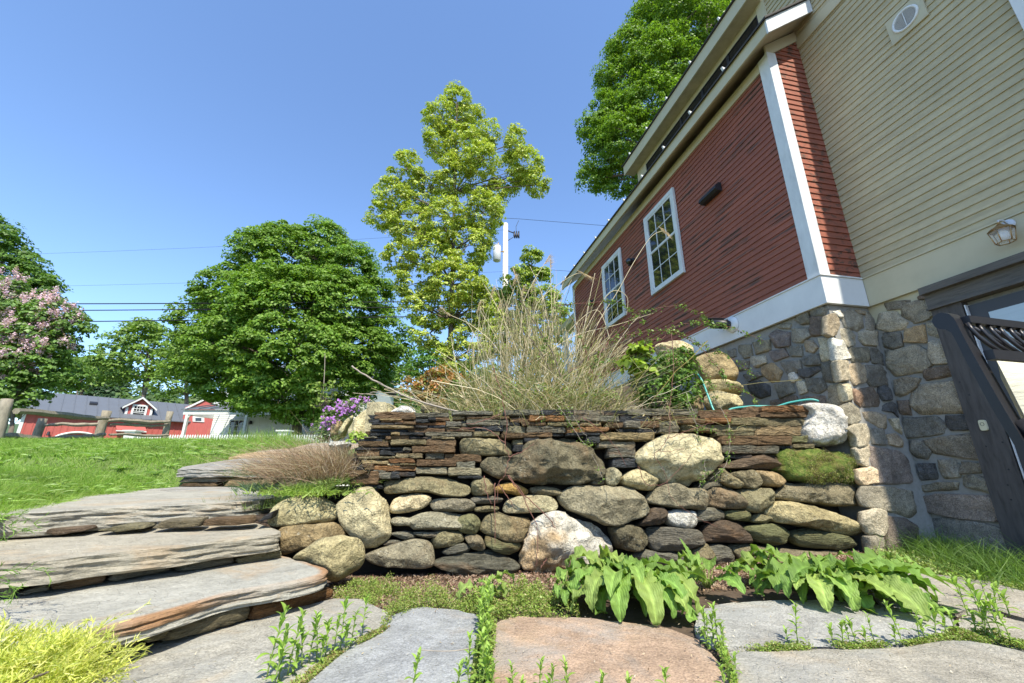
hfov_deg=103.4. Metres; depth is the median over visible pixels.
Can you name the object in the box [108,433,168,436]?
fence rail
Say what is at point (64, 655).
golden conifer
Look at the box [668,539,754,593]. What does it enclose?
dock plant
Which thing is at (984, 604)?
upright weed
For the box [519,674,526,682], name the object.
upright weed
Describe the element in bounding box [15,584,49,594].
riser stone
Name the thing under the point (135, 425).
fence rail
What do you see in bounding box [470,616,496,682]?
ground cover
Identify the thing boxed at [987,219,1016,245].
wall lantern
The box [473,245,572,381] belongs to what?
maple tree
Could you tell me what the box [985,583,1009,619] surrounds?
upright weed
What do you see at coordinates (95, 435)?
fence rail
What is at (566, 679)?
upright weed
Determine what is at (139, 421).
fence rail
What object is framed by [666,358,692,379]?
boulder
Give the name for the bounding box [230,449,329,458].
paving slab
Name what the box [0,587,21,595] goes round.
riser stone
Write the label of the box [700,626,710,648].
upright weed
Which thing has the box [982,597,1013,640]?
upright weed
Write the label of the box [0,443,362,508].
lawn
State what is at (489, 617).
upright weed
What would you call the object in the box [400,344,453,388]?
broadleaf tree
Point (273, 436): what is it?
tall grass
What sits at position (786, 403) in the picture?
garden hose
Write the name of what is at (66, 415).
fence rail
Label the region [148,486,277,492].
paving slab
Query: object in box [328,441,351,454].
boulder
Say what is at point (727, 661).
upright weed
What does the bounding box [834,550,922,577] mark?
dock plant
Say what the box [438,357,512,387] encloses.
broadleaf tree
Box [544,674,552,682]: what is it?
upright weed
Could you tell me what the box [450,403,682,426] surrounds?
bed weeds
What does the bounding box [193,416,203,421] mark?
window
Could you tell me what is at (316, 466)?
dry perennial
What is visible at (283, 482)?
riser stone
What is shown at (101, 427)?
fence post
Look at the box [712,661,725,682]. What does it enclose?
upright weed
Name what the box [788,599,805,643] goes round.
upright weed
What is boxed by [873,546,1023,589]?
ground cover
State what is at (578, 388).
ornamental grass
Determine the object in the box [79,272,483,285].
overhead wire
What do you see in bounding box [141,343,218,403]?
broadleaf tree
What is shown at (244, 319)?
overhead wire
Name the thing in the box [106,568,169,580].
riser stone
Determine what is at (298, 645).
upright weed
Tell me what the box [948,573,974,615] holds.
upright weed
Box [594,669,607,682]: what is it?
upright weed
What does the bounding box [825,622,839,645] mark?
upright weed
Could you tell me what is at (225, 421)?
white house
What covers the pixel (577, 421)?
bramble
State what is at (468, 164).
maple tree
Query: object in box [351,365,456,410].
dead branch
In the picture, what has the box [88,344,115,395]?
conifer tree
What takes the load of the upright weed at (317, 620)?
on the paving slab at (174, 660)
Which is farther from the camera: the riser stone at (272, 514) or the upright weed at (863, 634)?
the riser stone at (272, 514)
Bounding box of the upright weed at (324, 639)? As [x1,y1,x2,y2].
[307,633,328,660]
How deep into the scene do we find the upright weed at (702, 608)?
1.96 m
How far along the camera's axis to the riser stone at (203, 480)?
5.34 m
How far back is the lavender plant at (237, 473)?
3.80 m
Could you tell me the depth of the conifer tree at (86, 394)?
74.95 m
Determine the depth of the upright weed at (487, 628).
1.71 m
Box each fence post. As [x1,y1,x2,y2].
[0,398,13,438]
[32,418,47,436]
[95,410,111,438]
[161,411,173,438]
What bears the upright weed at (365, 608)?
on the paving slab at (174, 660)
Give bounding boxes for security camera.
[704,317,738,332]
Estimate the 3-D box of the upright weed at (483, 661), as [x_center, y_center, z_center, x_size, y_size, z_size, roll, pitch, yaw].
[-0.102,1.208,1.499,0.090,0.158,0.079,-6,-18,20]
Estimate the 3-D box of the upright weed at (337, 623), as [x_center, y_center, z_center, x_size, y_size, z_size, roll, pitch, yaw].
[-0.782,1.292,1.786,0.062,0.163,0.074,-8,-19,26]
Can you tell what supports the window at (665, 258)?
in the house at (863, 164)
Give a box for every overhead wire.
[16,230,496,254]
[58,301,572,304]
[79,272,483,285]
[82,306,570,310]
[89,315,546,321]
[509,218,604,225]
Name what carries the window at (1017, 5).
in the house at (863, 164)
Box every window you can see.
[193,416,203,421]
[226,419,248,437]
[303,424,311,441]
[601,247,626,328]
[643,187,684,295]
[646,143,662,169]
[662,119,680,145]
[680,90,702,124]
[701,55,727,95]
[727,15,758,62]
[1009,0,1023,29]
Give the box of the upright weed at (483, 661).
[471,640,496,682]
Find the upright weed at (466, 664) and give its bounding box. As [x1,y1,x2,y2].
[460,656,474,682]
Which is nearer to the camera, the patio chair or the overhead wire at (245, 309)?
the patio chair
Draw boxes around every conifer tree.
[76,347,104,395]
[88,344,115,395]
[96,344,126,397]
[109,349,133,398]
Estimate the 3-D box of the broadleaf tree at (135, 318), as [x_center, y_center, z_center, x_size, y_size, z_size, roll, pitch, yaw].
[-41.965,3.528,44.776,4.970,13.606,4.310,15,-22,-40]
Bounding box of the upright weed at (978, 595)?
[966,582,1002,641]
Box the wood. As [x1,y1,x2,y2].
[9,382,488,419]
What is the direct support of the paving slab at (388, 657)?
on the mulch
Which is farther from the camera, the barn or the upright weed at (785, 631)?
the barn
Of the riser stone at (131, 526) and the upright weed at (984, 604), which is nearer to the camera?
the upright weed at (984, 604)
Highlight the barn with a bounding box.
[16,391,190,439]
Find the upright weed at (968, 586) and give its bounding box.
[961,575,985,622]
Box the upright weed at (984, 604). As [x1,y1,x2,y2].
[970,600,999,636]
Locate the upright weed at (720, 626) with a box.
[715,620,728,645]
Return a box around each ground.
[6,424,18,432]
[275,486,349,553]
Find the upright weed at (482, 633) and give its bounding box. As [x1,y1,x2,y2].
[474,626,492,670]
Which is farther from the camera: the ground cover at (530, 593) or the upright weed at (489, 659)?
the ground cover at (530, 593)
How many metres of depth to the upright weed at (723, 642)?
1.79 m
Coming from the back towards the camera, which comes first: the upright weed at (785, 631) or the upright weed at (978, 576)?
the upright weed at (978, 576)
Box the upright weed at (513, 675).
[508,659,518,682]
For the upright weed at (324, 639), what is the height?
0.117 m
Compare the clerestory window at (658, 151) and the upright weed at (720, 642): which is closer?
the upright weed at (720, 642)
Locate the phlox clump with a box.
[309,396,369,442]
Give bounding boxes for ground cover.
[286,623,389,682]
[332,571,472,625]
[464,573,579,622]
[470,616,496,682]
[695,628,737,682]
[738,626,1023,651]
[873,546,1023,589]
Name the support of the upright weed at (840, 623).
on the paving slab at (741, 618)
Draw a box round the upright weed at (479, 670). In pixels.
[476,664,485,682]
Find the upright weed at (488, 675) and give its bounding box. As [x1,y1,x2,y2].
[482,664,491,680]
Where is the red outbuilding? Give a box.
[183,400,216,437]
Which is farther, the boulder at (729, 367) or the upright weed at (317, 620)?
the boulder at (729, 367)
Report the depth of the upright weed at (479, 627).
1.74 m
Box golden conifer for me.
[0,599,151,682]
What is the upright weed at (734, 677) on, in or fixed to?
on the paving slab at (974, 662)
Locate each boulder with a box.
[267,495,337,527]
[279,522,345,554]
[293,535,364,581]
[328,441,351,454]
[330,421,343,440]
[336,486,391,547]
[338,415,352,438]
[348,410,365,436]
[364,402,387,436]
[386,403,396,411]
[391,405,415,411]
[420,401,448,412]
[655,340,693,357]
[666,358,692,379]
[688,397,703,409]
[693,352,738,381]
[694,379,743,402]
[704,390,742,409]
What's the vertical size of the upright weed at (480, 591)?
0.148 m
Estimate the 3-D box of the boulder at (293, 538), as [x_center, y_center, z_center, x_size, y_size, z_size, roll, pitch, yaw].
[-1.589,1.558,3.225,0.494,0.235,0.360,8,-18,-24]
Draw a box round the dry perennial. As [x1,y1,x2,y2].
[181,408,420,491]
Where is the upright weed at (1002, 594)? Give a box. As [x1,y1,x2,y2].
[996,588,1021,616]
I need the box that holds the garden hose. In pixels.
[698,374,818,409]
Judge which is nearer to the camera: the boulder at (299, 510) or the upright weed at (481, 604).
the upright weed at (481, 604)
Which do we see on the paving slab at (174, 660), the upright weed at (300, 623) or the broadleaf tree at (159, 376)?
the upright weed at (300, 623)
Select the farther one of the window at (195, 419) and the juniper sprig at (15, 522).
the window at (195, 419)
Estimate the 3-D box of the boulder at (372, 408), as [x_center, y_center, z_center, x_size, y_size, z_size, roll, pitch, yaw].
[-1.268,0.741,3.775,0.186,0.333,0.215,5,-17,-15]
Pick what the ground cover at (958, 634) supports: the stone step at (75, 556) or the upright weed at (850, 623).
the upright weed at (850, 623)
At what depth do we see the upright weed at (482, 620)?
1.73 m
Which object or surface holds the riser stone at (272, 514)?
on the stone step at (75, 556)
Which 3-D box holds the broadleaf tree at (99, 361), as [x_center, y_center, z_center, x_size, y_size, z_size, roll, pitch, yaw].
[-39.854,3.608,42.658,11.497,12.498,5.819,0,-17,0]
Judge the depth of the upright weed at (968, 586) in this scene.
2.16 m
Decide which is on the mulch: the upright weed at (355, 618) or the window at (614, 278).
the upright weed at (355, 618)
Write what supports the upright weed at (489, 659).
on the ground cover at (475, 662)
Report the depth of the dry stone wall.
3.74 m
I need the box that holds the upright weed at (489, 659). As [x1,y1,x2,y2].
[476,652,493,679]
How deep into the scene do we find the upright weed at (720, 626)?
1.87 m
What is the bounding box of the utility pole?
[493,220,519,388]
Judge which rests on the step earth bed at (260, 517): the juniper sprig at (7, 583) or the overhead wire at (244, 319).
the juniper sprig at (7, 583)
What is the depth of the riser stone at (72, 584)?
2.12 m
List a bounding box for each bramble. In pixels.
[482,298,763,407]
[529,396,604,481]
[684,393,734,487]
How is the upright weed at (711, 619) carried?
on the paving slab at (741, 618)
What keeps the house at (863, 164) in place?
on the ground at (336, 500)
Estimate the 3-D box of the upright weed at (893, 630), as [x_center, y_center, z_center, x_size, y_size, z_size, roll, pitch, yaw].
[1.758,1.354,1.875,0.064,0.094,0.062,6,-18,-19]
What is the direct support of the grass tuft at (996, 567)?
on the mulch
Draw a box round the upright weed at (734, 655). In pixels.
[729,651,741,680]
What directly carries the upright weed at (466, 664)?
on the paving slab at (388, 657)
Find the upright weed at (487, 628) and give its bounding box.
[477,621,494,655]
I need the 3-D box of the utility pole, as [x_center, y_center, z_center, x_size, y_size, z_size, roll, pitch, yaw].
[-0.308,-0.618,20.026,1.400,12.344,0.422,3,-17,-11]
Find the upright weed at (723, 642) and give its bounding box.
[721,625,727,646]
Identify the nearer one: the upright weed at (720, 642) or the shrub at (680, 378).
the upright weed at (720, 642)
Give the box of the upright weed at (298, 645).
[282,640,303,675]
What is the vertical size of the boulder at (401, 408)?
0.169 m
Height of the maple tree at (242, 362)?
13.982 m
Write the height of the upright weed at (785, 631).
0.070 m
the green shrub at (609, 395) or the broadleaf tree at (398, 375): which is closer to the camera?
the green shrub at (609, 395)
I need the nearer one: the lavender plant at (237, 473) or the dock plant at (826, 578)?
the dock plant at (826, 578)
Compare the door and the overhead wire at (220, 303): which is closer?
the door
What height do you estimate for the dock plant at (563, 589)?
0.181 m
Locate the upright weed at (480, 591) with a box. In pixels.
[477,586,486,613]
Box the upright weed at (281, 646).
[260,637,291,682]
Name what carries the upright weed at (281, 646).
on the paving slab at (174, 660)
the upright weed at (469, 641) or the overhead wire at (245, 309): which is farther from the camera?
the overhead wire at (245, 309)
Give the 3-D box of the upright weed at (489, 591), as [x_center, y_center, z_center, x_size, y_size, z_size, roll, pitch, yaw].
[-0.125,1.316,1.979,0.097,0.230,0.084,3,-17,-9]
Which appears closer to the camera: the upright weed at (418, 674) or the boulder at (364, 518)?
the upright weed at (418, 674)
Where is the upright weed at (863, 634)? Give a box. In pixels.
[859,625,872,642]
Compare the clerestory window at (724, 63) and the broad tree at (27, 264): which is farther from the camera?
the broad tree at (27, 264)
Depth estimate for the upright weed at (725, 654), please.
1.65 m
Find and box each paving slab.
[88,599,388,682]
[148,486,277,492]
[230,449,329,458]
[295,443,358,448]
[308,607,480,682]
[492,616,727,682]
[694,600,955,651]
[729,640,1023,682]
[871,573,1023,621]
[959,611,1023,651]
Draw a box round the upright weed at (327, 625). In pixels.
[315,616,334,654]
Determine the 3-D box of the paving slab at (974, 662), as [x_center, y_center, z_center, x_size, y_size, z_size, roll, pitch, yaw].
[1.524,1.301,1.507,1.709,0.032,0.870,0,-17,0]
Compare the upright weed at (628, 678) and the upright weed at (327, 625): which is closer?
the upright weed at (628, 678)
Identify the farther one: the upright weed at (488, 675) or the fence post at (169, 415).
the fence post at (169, 415)
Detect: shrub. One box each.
[440,367,508,409]
[481,377,619,408]
[627,345,705,408]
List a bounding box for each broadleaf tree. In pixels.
[54,354,120,394]
[80,319,189,397]
[118,316,166,395]
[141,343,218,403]
[392,356,424,404]
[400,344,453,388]
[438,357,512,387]
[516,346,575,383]
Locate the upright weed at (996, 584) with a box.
[991,581,1006,600]
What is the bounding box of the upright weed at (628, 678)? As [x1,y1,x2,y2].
[624,671,632,682]
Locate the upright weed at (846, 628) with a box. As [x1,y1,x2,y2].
[840,618,854,642]
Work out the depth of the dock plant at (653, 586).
2.26 m
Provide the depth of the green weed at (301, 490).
3.31 m
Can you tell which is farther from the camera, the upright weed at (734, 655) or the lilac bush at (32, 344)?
the lilac bush at (32, 344)
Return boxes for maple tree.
[154,213,413,437]
[361,79,552,402]
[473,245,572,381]
[573,0,731,201]
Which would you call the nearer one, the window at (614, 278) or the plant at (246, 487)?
the plant at (246, 487)
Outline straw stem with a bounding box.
[421,647,471,651]
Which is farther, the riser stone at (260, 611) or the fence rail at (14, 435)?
the fence rail at (14, 435)
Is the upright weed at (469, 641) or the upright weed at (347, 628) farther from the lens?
the upright weed at (347, 628)
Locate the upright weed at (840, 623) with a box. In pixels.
[836,619,847,643]
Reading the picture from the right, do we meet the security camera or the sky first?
the security camera
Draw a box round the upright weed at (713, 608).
[707,601,721,643]
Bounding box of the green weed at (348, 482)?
[305,475,384,486]
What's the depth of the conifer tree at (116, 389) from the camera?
75.12 m
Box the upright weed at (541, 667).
[533,655,546,682]
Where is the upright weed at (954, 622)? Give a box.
[942,606,963,631]
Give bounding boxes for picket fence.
[122,430,331,442]
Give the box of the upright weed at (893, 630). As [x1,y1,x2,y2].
[887,623,901,644]
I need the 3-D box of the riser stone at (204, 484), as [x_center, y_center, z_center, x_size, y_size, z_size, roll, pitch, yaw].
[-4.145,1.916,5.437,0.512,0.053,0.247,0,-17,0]
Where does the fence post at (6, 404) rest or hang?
on the lawn at (137, 471)
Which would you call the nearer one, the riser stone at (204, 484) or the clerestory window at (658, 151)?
the riser stone at (204, 484)
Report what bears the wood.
on the lawn at (137, 471)
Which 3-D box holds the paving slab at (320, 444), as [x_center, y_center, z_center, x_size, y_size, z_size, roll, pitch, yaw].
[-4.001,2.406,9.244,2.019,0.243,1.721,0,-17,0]
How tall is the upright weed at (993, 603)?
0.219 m
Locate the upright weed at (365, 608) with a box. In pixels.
[356,591,371,635]
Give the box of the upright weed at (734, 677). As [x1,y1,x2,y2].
[731,670,738,682]
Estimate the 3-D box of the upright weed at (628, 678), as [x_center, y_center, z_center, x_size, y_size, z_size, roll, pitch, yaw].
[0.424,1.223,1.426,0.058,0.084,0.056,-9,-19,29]
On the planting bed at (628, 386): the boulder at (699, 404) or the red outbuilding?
the boulder at (699, 404)
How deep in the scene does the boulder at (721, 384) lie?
5.15 m
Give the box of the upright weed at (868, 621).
[862,610,879,639]
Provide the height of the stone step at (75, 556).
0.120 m
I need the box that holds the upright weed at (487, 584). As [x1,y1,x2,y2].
[475,576,490,618]
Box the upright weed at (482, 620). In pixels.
[472,613,489,651]
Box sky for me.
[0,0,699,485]
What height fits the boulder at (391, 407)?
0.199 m
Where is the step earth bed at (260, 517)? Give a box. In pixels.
[148,511,279,546]
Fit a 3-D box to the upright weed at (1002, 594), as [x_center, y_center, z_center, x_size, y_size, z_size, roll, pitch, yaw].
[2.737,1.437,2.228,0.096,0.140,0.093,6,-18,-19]
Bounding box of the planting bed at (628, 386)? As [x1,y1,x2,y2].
[581,381,687,410]
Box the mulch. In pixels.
[12,550,1019,682]
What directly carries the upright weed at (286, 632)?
on the paving slab at (174, 660)
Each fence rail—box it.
[4,433,52,438]
[12,408,109,420]
[44,422,97,426]
[53,433,106,438]
[107,418,170,423]
[108,423,166,426]
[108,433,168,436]
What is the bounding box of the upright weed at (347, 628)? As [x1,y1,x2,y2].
[337,619,355,651]
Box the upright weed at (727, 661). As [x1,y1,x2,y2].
[722,656,731,682]
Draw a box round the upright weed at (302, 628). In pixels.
[297,624,313,666]
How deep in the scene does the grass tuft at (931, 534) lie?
3.80 m
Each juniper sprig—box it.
[0,509,48,540]
[0,560,53,607]
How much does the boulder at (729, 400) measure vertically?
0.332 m
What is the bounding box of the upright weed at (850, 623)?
[843,615,864,643]
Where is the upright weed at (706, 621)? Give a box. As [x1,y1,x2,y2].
[701,613,715,647]
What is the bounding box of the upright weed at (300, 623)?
[278,607,307,675]
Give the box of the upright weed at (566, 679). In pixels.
[560,655,574,682]
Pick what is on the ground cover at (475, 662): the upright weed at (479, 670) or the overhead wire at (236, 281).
the upright weed at (479, 670)
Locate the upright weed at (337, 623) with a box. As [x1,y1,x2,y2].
[328,614,344,649]
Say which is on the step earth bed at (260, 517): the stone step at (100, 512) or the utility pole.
the stone step at (100, 512)
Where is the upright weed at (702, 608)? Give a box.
[700,605,710,637]
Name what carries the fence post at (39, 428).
on the lawn at (137, 471)
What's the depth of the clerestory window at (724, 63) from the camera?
7.85 m
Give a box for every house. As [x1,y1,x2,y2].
[181,365,397,442]
[557,0,1023,564]
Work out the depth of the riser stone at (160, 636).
1.81 m
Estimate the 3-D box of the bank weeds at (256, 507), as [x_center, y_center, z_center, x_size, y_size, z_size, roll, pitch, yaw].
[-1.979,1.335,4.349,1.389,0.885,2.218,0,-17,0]
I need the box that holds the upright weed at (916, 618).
[910,609,925,638]
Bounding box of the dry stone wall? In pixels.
[347,403,861,575]
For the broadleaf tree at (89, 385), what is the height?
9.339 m
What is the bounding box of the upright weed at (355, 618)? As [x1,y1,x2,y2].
[347,608,359,646]
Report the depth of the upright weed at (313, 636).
1.71 m
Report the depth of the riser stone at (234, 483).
5.33 m
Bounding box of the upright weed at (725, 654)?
[722,649,732,667]
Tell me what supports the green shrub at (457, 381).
on the bed weeds at (523, 407)
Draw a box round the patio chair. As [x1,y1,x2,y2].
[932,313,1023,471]
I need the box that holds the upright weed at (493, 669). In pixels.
[486,659,500,682]
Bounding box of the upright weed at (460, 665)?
[452,658,464,682]
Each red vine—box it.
[457,367,555,567]
[583,334,716,526]
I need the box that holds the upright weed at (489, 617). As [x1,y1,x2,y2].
[486,612,497,643]
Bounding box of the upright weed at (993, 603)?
[985,592,1023,646]
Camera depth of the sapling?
4.91 m
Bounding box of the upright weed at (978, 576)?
[972,570,988,599]
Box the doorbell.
[978,420,988,430]
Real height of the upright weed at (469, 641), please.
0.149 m
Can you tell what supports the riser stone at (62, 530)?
on the stone step at (75, 556)
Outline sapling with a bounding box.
[306,365,339,440]
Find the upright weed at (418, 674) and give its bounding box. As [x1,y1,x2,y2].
[404,646,422,682]
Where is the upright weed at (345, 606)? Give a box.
[331,593,353,652]
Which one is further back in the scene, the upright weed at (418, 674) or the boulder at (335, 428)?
the boulder at (335, 428)
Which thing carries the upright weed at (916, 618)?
on the paving slab at (741, 618)
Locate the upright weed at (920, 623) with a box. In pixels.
[918,618,931,637]
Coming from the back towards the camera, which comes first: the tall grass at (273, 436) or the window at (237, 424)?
the window at (237, 424)
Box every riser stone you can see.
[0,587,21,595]
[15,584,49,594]
[45,525,97,534]
[48,576,105,588]
[96,641,142,661]
[97,522,156,531]
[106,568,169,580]
[143,631,168,642]
[153,517,208,528]
[161,607,249,640]
[173,557,233,569]
[179,478,226,481]
[180,482,223,485]
[203,515,257,525]
[225,479,276,485]
[233,550,281,562]
[247,588,332,618]
[258,509,278,521]
[279,480,300,485]
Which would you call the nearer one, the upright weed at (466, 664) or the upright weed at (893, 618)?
the upright weed at (466, 664)
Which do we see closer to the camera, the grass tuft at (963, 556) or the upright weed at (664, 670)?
the upright weed at (664, 670)
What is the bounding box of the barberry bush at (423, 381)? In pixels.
[398,364,481,405]
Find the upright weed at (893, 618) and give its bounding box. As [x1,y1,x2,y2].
[883,599,909,644]
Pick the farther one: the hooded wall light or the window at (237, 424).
the window at (237, 424)
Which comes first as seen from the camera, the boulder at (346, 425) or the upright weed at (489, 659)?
the upright weed at (489, 659)
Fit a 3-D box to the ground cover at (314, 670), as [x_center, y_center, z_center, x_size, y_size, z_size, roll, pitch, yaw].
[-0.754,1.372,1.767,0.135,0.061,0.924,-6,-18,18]
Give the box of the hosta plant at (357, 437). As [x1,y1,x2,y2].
[345,431,367,442]
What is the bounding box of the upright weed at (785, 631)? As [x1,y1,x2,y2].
[783,625,791,642]
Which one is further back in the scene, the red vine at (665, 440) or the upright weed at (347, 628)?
the red vine at (665, 440)
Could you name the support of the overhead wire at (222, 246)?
attached to the utility pole
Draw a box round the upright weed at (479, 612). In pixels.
[475,596,485,625]
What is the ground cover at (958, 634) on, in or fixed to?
on the mulch
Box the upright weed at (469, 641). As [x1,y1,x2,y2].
[462,630,476,674]
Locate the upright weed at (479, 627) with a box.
[471,624,480,656]
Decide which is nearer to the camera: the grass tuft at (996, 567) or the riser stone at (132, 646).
the riser stone at (132, 646)
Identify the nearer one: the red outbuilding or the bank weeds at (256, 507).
the bank weeds at (256, 507)
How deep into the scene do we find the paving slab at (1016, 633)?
2.08 m
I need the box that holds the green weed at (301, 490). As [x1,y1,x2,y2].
[232,479,376,498]
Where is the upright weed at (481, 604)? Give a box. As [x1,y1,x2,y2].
[479,599,488,625]
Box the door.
[964,290,1023,477]
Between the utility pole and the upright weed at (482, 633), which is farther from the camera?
the utility pole
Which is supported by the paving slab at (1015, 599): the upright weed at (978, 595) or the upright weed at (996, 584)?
the upright weed at (996, 584)
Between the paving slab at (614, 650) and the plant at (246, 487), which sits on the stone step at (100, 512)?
the plant at (246, 487)
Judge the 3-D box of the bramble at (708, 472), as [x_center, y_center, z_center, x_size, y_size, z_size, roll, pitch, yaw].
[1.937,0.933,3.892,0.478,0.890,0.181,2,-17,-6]
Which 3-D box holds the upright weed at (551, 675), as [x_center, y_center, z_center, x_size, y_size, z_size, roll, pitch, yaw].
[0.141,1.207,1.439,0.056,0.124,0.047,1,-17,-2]
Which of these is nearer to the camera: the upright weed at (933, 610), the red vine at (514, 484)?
the upright weed at (933, 610)
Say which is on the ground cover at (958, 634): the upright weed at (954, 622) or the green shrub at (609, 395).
the upright weed at (954, 622)
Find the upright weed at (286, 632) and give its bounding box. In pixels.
[269,623,296,681]
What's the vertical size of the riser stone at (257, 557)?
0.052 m
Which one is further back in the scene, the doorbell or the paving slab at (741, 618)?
the doorbell
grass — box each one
[171,425,318,445]
[335,226,797,440]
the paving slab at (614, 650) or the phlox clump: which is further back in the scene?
the phlox clump
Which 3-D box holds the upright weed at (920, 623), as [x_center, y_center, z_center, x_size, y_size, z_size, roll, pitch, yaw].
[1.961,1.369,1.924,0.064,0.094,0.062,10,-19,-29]
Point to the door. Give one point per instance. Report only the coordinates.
(1009, 306)
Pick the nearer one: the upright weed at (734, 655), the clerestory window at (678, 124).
the upright weed at (734, 655)
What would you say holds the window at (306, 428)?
in the white house at (225, 421)
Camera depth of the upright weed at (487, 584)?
2.14 m
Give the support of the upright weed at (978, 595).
on the ground cover at (958, 634)
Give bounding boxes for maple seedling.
[615,340,658,379]
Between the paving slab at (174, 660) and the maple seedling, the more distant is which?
the maple seedling
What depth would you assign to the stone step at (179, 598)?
2.04 m
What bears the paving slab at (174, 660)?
on the mulch
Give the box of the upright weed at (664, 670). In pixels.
[654,665,670,682]
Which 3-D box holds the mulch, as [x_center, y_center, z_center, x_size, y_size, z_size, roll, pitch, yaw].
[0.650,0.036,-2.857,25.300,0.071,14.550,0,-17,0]
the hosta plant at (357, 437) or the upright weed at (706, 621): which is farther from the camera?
the hosta plant at (357, 437)
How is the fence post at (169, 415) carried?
on the lawn at (137, 471)
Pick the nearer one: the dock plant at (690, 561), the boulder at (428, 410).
the dock plant at (690, 561)
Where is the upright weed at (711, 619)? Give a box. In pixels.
[708,611,719,640]
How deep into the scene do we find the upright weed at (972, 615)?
1.99 m
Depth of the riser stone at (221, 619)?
1.99 m
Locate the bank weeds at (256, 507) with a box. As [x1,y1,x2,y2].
[202,453,351,510]
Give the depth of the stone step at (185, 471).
5.34 m
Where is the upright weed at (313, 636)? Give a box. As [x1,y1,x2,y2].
[303,614,323,663]
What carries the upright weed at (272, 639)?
on the paving slab at (174, 660)
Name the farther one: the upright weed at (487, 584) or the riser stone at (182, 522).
the riser stone at (182, 522)
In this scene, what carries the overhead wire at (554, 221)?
attached to the utility pole
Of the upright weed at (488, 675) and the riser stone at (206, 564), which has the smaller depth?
the upright weed at (488, 675)
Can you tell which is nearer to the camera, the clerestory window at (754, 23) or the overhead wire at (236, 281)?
the clerestory window at (754, 23)
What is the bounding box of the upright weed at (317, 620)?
[309,609,327,664]
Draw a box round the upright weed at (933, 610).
[922,603,945,635]
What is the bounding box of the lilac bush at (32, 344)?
[0,267,98,432]
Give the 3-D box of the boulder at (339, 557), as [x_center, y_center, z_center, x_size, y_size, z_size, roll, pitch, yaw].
[-1.313,1.564,2.908,0.477,0.339,0.375,7,-18,-22]
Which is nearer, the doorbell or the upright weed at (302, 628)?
the upright weed at (302, 628)
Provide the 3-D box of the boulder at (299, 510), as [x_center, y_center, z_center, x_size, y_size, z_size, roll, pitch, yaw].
[-1.736,1.424,3.401,0.529,0.273,0.414,9,-19,-27]
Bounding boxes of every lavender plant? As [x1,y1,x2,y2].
[199,457,292,476]
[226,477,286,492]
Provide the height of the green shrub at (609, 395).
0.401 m
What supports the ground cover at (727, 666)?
on the mulch
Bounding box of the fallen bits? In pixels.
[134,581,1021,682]
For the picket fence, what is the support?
on the lawn at (137, 471)
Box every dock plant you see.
[456,569,514,603]
[547,566,578,605]
[553,544,712,625]
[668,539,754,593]
[730,544,968,621]
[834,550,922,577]
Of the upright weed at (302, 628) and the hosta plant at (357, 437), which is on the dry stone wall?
the hosta plant at (357, 437)
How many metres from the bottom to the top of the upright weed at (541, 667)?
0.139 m
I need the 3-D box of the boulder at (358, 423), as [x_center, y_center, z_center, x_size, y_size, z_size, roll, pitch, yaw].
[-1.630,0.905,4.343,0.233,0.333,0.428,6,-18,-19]
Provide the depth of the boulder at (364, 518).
3.27 m
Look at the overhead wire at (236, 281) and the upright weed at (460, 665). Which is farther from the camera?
the overhead wire at (236, 281)
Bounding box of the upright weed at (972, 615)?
[958,607,981,632]
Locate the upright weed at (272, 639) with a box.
[256,602,290,677]
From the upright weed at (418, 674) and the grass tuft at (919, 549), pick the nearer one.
the upright weed at (418, 674)
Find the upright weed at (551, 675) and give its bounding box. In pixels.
[547,663,558,682]
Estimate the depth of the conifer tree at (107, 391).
74.66 m
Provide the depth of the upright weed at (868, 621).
1.89 m
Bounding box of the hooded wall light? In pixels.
[698,182,721,205]
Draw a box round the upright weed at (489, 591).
[477,583,495,636]
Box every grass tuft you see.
[853,524,998,555]
[877,525,1023,573]
[878,524,1023,588]
[894,536,1023,591]
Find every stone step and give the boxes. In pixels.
[0,490,274,538]
[0,523,280,588]
[0,556,327,679]
[176,458,272,476]
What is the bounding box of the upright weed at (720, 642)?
[716,634,728,666]
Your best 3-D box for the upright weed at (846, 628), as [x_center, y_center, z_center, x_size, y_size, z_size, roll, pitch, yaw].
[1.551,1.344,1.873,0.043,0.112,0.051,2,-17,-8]
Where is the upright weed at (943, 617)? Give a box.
[936,611,954,632]
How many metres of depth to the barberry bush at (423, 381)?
6.28 m
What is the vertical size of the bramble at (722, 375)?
1.586 m
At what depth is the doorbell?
3.69 m
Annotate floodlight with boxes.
[626,258,634,265]
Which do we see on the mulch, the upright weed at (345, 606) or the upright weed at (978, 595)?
the upright weed at (345, 606)
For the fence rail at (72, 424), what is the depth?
12.52 m
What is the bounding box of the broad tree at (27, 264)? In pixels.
[0,213,101,399]

